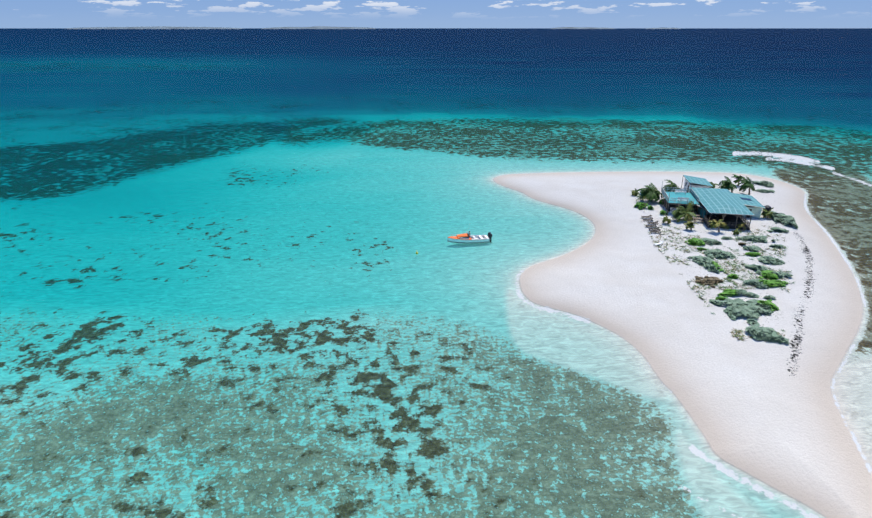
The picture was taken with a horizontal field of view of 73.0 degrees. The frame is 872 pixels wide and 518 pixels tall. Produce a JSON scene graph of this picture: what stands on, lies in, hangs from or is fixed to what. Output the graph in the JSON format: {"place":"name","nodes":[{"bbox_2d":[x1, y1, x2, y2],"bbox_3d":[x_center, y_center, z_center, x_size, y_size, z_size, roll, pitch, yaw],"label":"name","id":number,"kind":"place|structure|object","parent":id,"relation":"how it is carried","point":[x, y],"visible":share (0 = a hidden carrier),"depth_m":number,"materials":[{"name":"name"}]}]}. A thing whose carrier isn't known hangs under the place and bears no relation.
{"place":"outdoors","nodes":[
{"label":"outdoors","id":0,"kind":"place"},
{"bbox_2d":[66,26,241,28],"bbox_3d":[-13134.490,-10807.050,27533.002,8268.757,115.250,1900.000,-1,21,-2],"label":"island","id":1,"kind":"structure","parent":0,"point":[161,27],"depth_m":26945.57,"materials":[{"name":"grey"}]},
{"bbox_2d":[262,26,374,28],"bbox_3d":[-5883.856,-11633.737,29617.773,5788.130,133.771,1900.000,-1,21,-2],"label":"island","id":2,"kind":"structure","parent":0,"point":[321,27],"depth_m":29046.17,"materials":[{"name":"grey"}]},
{"bbox_2d":[0,28,871,517],"bbox_3d":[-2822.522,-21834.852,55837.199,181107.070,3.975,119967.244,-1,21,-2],"label":"ground","id":3,"kind":"structure","parent":0,"point":[768,416],"depth_m":93.36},
{"bbox_2d":[631,189,638,195],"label":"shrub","id":4,"kind":"object","parent":3,"relation":"on","point":[634,192],"visible":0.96,"depth_m":133.78,"materials":[{"name":"green plant"}]},
{"bbox_2d":[634,202,653,209],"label":"shrub","id":5,"kind":"object","parent":3,"relation":"on","point":[641,205],"visible":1,"depth_m":124.63,"materials":[{"name":"green plant"}]},
{"bbox_2d":[636,183,662,202],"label":"tree","id":6,"kind":"object","parent":3,"relation":"on","point":[649,192],"visible":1,"depth_m":127.27,"materials":[{"name":"green plant"}]},
{"bbox_2d":[662,215,670,223],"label":"palm","id":7,"kind":"object","parent":3,"relation":"on","point":[666,219],"visible":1,"depth_m":114.61,"materials":[{"name":"green plant"}]},
{"bbox_2d":[663,180,681,191],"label":"palm","id":8,"kind":"object","parent":3,"relation":"on","point":[672,184],"visible":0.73,"depth_m":134.26,"materials":[{"name":"green plant"}]},
{"bbox_2d":[671,201,696,222],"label":"palm","id":9,"kind":"object","parent":3,"relation":"on","point":[681,212],"visible":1,"depth_m":115.81,"materials":[{"name":"green plant"}]},
{"bbox_2d":[661,182,716,216],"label":"hut","id":10,"kind":"structure","parent":3,"relation":"on","point":[675,199],"depth_m":122.49,"materials":[{"name":"teal paint"}]},
{"bbox_2d":[683,221,698,229],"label":"palm","id":11,"kind":"object","parent":3,"relation":"on","point":[689,224],"visible":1,"depth_m":110.91,"materials":[{"name":"green plant"}]},
{"bbox_2d":[686,237,704,245],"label":"shrub","id":12,"kind":"object","parent":3,"relation":"on","point":[693,241],"visible":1,"depth_m":103.84,"materials":[{"name":"green plant"}]},
{"bbox_2d":[681,175,712,193],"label":"store hut","id":13,"kind":"object","parent":3,"relation":"on","point":[697,182],"visible":0.71,"depth_m":135.34,"materials":[{"name":"metal"}]},
{"bbox_2d":[687,255,712,265],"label":"shrub","id":14,"kind":"object","parent":3,"relation":"on","point":[699,260],"visible":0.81,"depth_m":96.06,"materials":[{"name":"green plant"}]},
{"bbox_2d":[695,276,722,287],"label":"shrub","id":15,"kind":"object","parent":3,"relation":"on","point":[710,281],"visible":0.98,"depth_m":88.40,"materials":[{"name":"brown plant"}]},
{"bbox_2d":[701,238,721,245],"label":"shrub","id":16,"kind":"object","parent":3,"relation":"on","point":[710,241],"visible":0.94,"depth_m":104.31,"materials":[{"name":"green plant"}]},
{"bbox_2d":[703,261,722,273],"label":"shrub","id":17,"kind":"object","parent":3,"relation":"on","point":[712,266],"visible":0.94,"depth_m":93.11,"materials":[{"name":"green plant"}]},
{"bbox_2d":[708,219,726,232],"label":"palm","id":18,"kind":"object","parent":3,"relation":"on","point":[714,224],"visible":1,"depth_m":109.33,"materials":[{"name":"green plant"}]},
{"bbox_2d":[704,248,735,259],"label":"shrub","id":19,"kind":"object","parent":3,"relation":"on","point":[719,253],"visible":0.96,"depth_m":98.42,"materials":[{"name":"green plant"}]},
{"bbox_2d":[689,187,753,229],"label":"restaurant","id":20,"kind":"structure","parent":3,"relation":"on","point":[728,207],"depth_m":116.19,"materials":[{"name":"teal paint"}]},
{"bbox_2d":[715,296,727,300],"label":"shrub","id":21,"kind":"object","parent":3,"relation":"on","point":[720,298],"visible":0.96,"depth_m":82.97,"materials":[{"name":"green plant"}]},
{"bbox_2d":[721,236,732,239],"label":"shrub","id":22,"kind":"object","parent":3,"relation":"on","point":[726,238],"visible":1,"depth_m":106.54,"materials":[{"name":"green plant"}]},
{"bbox_2d":[718,176,736,192],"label":"palm","id":23,"kind":"object","parent":3,"relation":"on","point":[727,184],"visible":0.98,"depth_m":135.83,"materials":[{"name":"green plant"}]},
{"bbox_2d":[727,274,738,278],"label":"shrub","id":24,"kind":"object","parent":3,"relation":"on","point":[732,276],"visible":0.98,"depth_m":89.95,"materials":[{"name":"green plant"}]},
{"bbox_2d":[732,228,741,234],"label":"palm","id":25,"kind":"object","parent":3,"relation":"on","point":[737,231],"visible":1,"depth_m":108.78,"materials":[{"name":"green plant"}]},
{"bbox_2d":[717,289,758,297],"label":"shrub","id":26,"kind":"object","parent":3,"relation":"on","point":[730,292],"visible":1,"depth_m":84.07,"materials":[{"name":"green plant"}]},
{"bbox_2d":[732,174,744,185],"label":"palm","id":27,"kind":"object","parent":3,"relation":"on","point":[738,180],"visible":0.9,"depth_m":141.96,"materials":[{"name":"green plant"}]},
{"bbox_2d":[709,298,771,323],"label":"shrub","id":28,"kind":"object","parent":3,"relation":"on","point":[735,308],"visible":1,"depth_m":79.10,"materials":[{"name":"green plant"}]},
{"bbox_2d":[737,222,745,230],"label":"palm","id":29,"kind":"object","parent":3,"relation":"on","point":[742,225],"visible":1,"depth_m":110.70,"materials":[{"name":"green plant"}]},
{"bbox_2d":[738,176,754,194],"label":"palm","id":30,"kind":"object","parent":3,"relation":"on","point":[746,183],"visible":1,"depth_m":134.13,"materials":[{"name":"green plant"}]},
{"bbox_2d":[732,193,764,218],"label":"building","id":31,"kind":"structure","parent":3,"relation":"on","point":[753,205],"depth_m":118.90,"materials":[{"name":"teal metal"}]},
{"bbox_2d":[743,245,760,251],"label":"shrub","id":32,"kind":"object","parent":3,"relation":"on","point":[753,248],"visible":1,"depth_m":101.38,"materials":[{"name":"green plant"}]},
{"bbox_2d":[745,252,760,256],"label":"shrub","id":33,"kind":"object","parent":3,"relation":"on","point":[754,254],"visible":1,"depth_m":98.99,"materials":[{"name":"green plant"}]},
{"bbox_2d":[735,235,775,242],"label":"shrub","id":34,"kind":"object","parent":3,"relation":"on","point":[759,239],"visible":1,"depth_m":106.06,"materials":[{"name":"green plant"}]},
{"bbox_2d":[745,264,767,274],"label":"shrub","id":35,"kind":"object","parent":3,"relation":"on","point":[759,268],"visible":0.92,"depth_m":92.81,"materials":[{"name":"green plant"}]},
{"bbox_2d":[746,299,779,312],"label":"shrub","id":36,"kind":"object","parent":3,"relation":"on","point":[769,305],"visible":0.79,"depth_m":80.36,"materials":[{"name":"green plant"}]},
{"bbox_2d":[752,181,773,186],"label":"shrub","id":37,"kind":"object","parent":3,"relation":"on","point":[766,183],"visible":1,"depth_m":144.06,"materials":[{"name":"green plant"}]},
{"bbox_2d":[755,189,774,192],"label":"shrub","id":38,"kind":"object","parent":3,"relation":"on","point":[764,191],"visible":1,"depth_m":137.94,"materials":[{"name":"green plant"}]},
{"bbox_2d":[743,279,787,288],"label":"shrub","id":39,"kind":"object","parent":3,"relation":"on","point":[760,283],"visible":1,"depth_m":87.52,"materials":[{"name":"green plant"}]},
{"bbox_2d":[744,321,789,343],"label":"shrub","id":40,"kind":"object","parent":3,"relation":"on","point":[757,332],"visible":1,"depth_m":72.77,"materials":[{"name":"green plant"}]},
{"bbox_2d":[761,208,772,217],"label":"palm","id":41,"kind":"object","parent":3,"relation":"on","point":[767,214],"visible":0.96,"depth_m":118.34,"materials":[{"name":"green plant"}]},
{"bbox_2d":[762,205,771,212],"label":"water tank","id":42,"kind":"object","parent":3,"relation":"on","point":[768,208],"visible":0.35,"depth_m":120.18,"materials":[{"name":"black plastic"}]},
{"bbox_2d":[763,295,775,299],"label":"shrub","id":43,"kind":"object","parent":3,"relation":"on","point":[769,297],"visible":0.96,"depth_m":83.23,"materials":[{"name":"green plant"}]},
{"bbox_2d":[757,256,785,264],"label":"shrub","id":44,"kind":"object","parent":3,"relation":"on","point":[766,260],"visible":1,"depth_m":95.99,"materials":[{"name":"green plant"}]},
{"bbox_2d":[756,270,792,279],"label":"shrub","id":45,"kind":"object","parent":3,"relation":"on","point":[772,275],"visible":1,"depth_m":90.42,"materials":[{"name":"green plant"}]},
{"bbox_2d":[769,244,783,248],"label":"shrub","id":46,"kind":"object","parent":3,"relation":"on","point":[777,246],"visible":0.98,"depth_m":102.99,"materials":[{"name":"green plant"}]},
{"bbox_2d":[766,227,788,232],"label":"shrub","id":47,"kind":"object","parent":3,"relation":"on","point":[779,230],"visible":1,"depth_m":110.88,"materials":[{"name":"green plant"}]},
{"bbox_2d":[770,211,797,228],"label":"shrub","id":48,"kind":"object","parent":3,"relation":"on","point":[784,219],"visible":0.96,"depth_m":116.24,"materials":[{"name":"green plant"}]},
{"bbox_2d":[0,28,871,517],"bbox_3d":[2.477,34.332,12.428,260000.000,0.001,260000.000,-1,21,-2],"label":"sea water","id":49,"kind":"structure","parent":0,"point":[374,238],"depth_m":117.65,"materials":[{"name":"teal liquid"}]},
{"bbox_2d":[447,231,491,243],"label":"launch","id":50,"kind":"object","parent":49,"relation":"on","point":[466,238],"visible":0.94,"depth_m":107.16,"materials":[{"name":"orange plastic"}]},
{"bbox_2d":[0,0,871,27],"label":"sky","id":51,"kind":"structure","parent":0,"point":[13,13],"materials":[{"name":"blue"}]},
{"bbox_2d":[551,27,614,28],"bbox_3d":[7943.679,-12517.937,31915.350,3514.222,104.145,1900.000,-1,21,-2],"label":"island","id":52,"kind":"structure","parent":0,"point":[581,28],"depth_m":31364.50,"materials":[{"name":"grey"}]},
{"bbox_2d":[647,27,679,28],"bbox_3d":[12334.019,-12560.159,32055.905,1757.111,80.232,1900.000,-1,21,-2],"label":"island","id":53,"kind":"structure","parent":0,"point":[663,28],"depth_m":31438.74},
{"bbox_2d":[640,218,794,340],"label":"beach grass","id":54,"kind":"structure","parent":0,"point":[737,332],"depth_m":94.29,"materials":[{"name":"grey plant"}]}
]}

